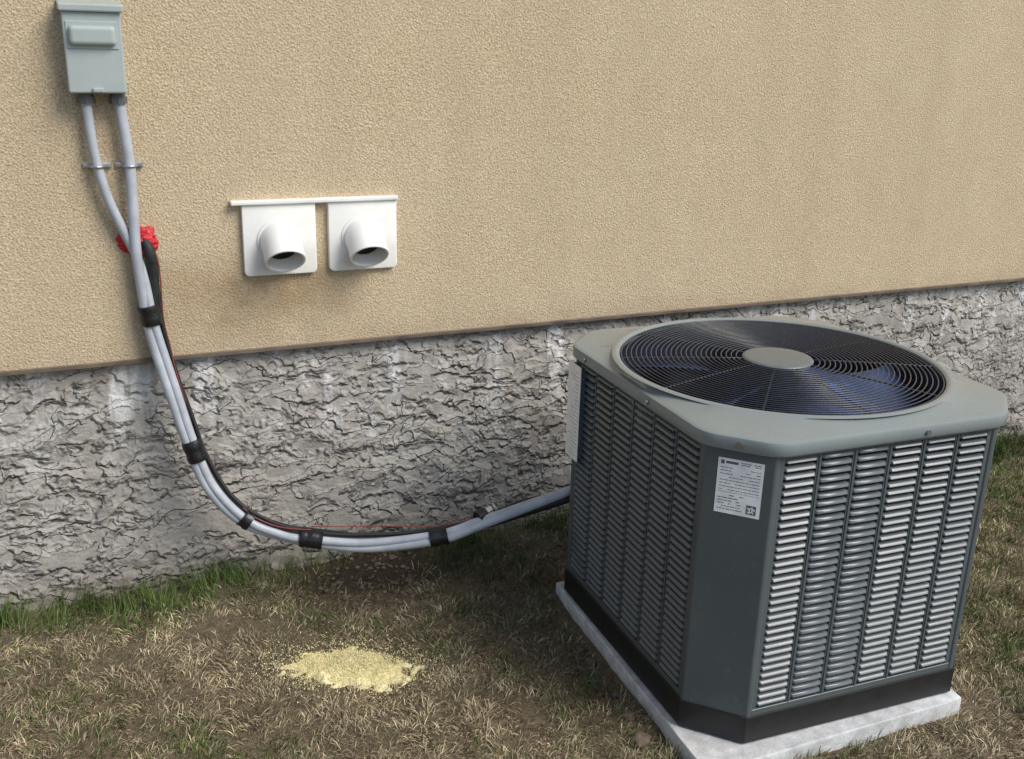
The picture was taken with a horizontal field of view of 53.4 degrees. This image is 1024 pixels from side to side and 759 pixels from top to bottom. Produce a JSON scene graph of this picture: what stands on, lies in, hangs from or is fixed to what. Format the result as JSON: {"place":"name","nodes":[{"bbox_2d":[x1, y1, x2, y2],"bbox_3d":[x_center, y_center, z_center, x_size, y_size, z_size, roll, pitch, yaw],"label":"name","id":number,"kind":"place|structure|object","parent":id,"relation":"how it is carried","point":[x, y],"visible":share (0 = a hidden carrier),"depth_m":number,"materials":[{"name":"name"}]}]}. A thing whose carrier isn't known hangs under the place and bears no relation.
{"place":"outdoors","nodes":[
{"label":"outdoors","id":0,"kind":"place"},
{"bbox_2d":[0,0,1023,370],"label":"stucco wall","id":1,"kind":"structure","parent":0,"point":[536,160],"depth_m":3.08,"materials":[{"name":"beige paint"}]},
{"bbox_2d":[56,0,126,103],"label":"electrical disconnect box","id":2,"kind":"object","parent":1,"relation":"attached to","point":[93,44],"visible":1,"depth_m":2.47,"materials":[{"name":"metal"}]},
{"bbox_2d":[60,11,126,93],"bbox_3d":[-1.018,-0.797,2.481,0.134,0.191,0.021,-7,20,-23],"label":"door","id":3,"kind":"structure","parent":2,"relation":"in","point":[86,69],"depth_m":2.48,"materials":[{"name":"metal"}]},
{"bbox_2d":[82,162,142,167],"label":"pipe straps","id":4,"kind":"object","parent":1,"relation":"attached to","point":[108,164],"visible":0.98,"depth_m":2.61,"materials":[{"name":"silver metal"}]},
{"bbox_2d":[115,226,158,256],"bbox_3d":[-0.996,-0.366,2.705,0.108,0.085,0.047,-7,20,-23],"label":"caulk collar","id":5,"kind":"object","parent":1,"relation":"attached to","point":[146,232],"visible":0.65,"depth_m":2.70,"materials":[{"name":"red plastic"}]},
{"bbox_2d":[240,203,316,275],"bbox_3d":[-0.629,-0.377,2.805,0.204,0.198,0.125,-7,20,-23],"label":"wall vent","id":6,"kind":"object","parent":1,"relation":"attached to","point":[277,239],"depth_m":2.82,"materials":[{"name":"white plastic"}]},
{"bbox_2d":[229,195,397,205],"bbox_3d":[-0.549,-0.503,2.857,0.474,0.012,0.026,-7,20,-23],"label":"vent mounting strip","id":7,"kind":"object","parent":1,"relation":"attached to","point":[308,200],"visible":1,"depth_m":2.84,"materials":[{"name":"white plastic"}]},
{"bbox_2d":[81,104,569,552],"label":"grey conduits","id":8,"kind":"object","parent":1,"relation":"attached to","point":[211,488],"visible":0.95,"depth_m":2.80,"materials":[{"name":"plastic"}]},
{"bbox_2d":[484,503,497,512],"bbox_3d":[-0.067,0.394,3.043,0.042,0.049,0.047,-7,20,-23],"label":"valve fitting","id":9,"kind":"object","parent":8,"relation":"attached to","point":[491,507],"visible":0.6,"depth_m":3.03,"materials":[{"name":"metal"}]},
{"bbox_2d":[141,238,569,538],"bbox_3d":[-0.398,0.048,2.872,1.237,0.915,0.084,0,18,-3],"label":"refrigerant line","id":10,"kind":"object","parent":1,"relation":"attached to","point":[151,259],"visible":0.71,"depth_m":2.90,"materials":[{"name":"black rubber"}]},
{"bbox_2d":[157,257,310,529],"bbox_3d":[-0.775,0.042,2.821,0.406,0.824,0.031,3,18,3],"label":"thermostat wire","id":11,"kind":"object","parent":10,"relation":"attached to","point":[185,400],"visible":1,"depth_m":2.81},
{"bbox_2d":[137,303,449,548],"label":"tape wraps","id":12,"kind":"object","parent":10,"relation":"attached to","point":[195,451],"visible":0.94,"depth_m":2.90,"materials":[{"name":"black plastic"}]},
{"bbox_2d":[311,516,472,526],"bbox_3d":[-0.325,0.425,3.004,0.526,0.025,0.024,-3,19,-14],"label":"loose wire","id":13,"kind":"object","parent":10,"relation":"attached to","point":[391,526],"visible":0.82,"depth_m":3.00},
{"bbox_2d":[473,494,542,519],"bbox_3d":[0.036,0.377,3.041,0.293,0.105,0.109,-7,20,-23],"label":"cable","id":14,"kind":"object","parent":10,"relation":"attached to","point":[481,513],"visible":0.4,"depth_m":3.02,"materials":[{"name":"black rubber"}]},
{"bbox_2d":[327,200,396,270],"bbox_3d":[-0.410,-0.402,2.899,0.202,0.198,0.125,-7,20,-23],"label":"wall vent","id":15,"kind":"object","parent":1,"relation":"attached to","point":[362,234],"depth_m":2.92,"materials":[{"name":"white plastic"}]},
{"bbox_2d":[0,277,1023,375],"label":"flashing","id":16,"kind":"object","parent":1,"relation":"attached to","point":[198,355],"visible":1,"depth_m":3.18,"materials":[{"name":"metal"}]},
{"bbox_2d":[0,421,1023,758],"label":"ground","id":17,"kind":"structure","parent":0,"point":[274,623],"depth_m":2.72,"materials":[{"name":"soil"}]},
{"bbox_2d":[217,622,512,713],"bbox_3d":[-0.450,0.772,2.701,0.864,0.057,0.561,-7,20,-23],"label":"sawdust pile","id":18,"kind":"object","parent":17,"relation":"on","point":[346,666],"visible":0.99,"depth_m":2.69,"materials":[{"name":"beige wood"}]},
{"bbox_2d":[283,542,650,748],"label":"soil clods","id":19,"kind":"object","parent":17,"relation":"on","point":[637,736],"visible":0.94,"depth_m":3.06,"materials":[{"name":"brown soil"}]},
{"bbox_2d":[0,281,1023,617],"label":"foundation","id":20,"kind":"object","parent":17,"relation":"on","point":[100,485],"depth_m":3.12,"materials":[{"name":"concrete"}]},
{"bbox_2d":[556,581,960,758],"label":"equipment pad","id":21,"kind":"object","parent":17,"relation":"on","point":[838,734],"visible":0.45,"depth_m":2.48,"materials":[{"name":"concrete"}]},
{"bbox_2d":[564,316,1007,742],"bbox_3d":[0.680,0.319,2.771,0.872,0.797,0.932,-6,20,-21],"label":"air conditioner unit","id":22,"kind":"object","parent":21,"relation":"on","point":[773,525],"visible":1,"depth_m":2.42,"materials":[{"name":"grey metal"}]}
]}

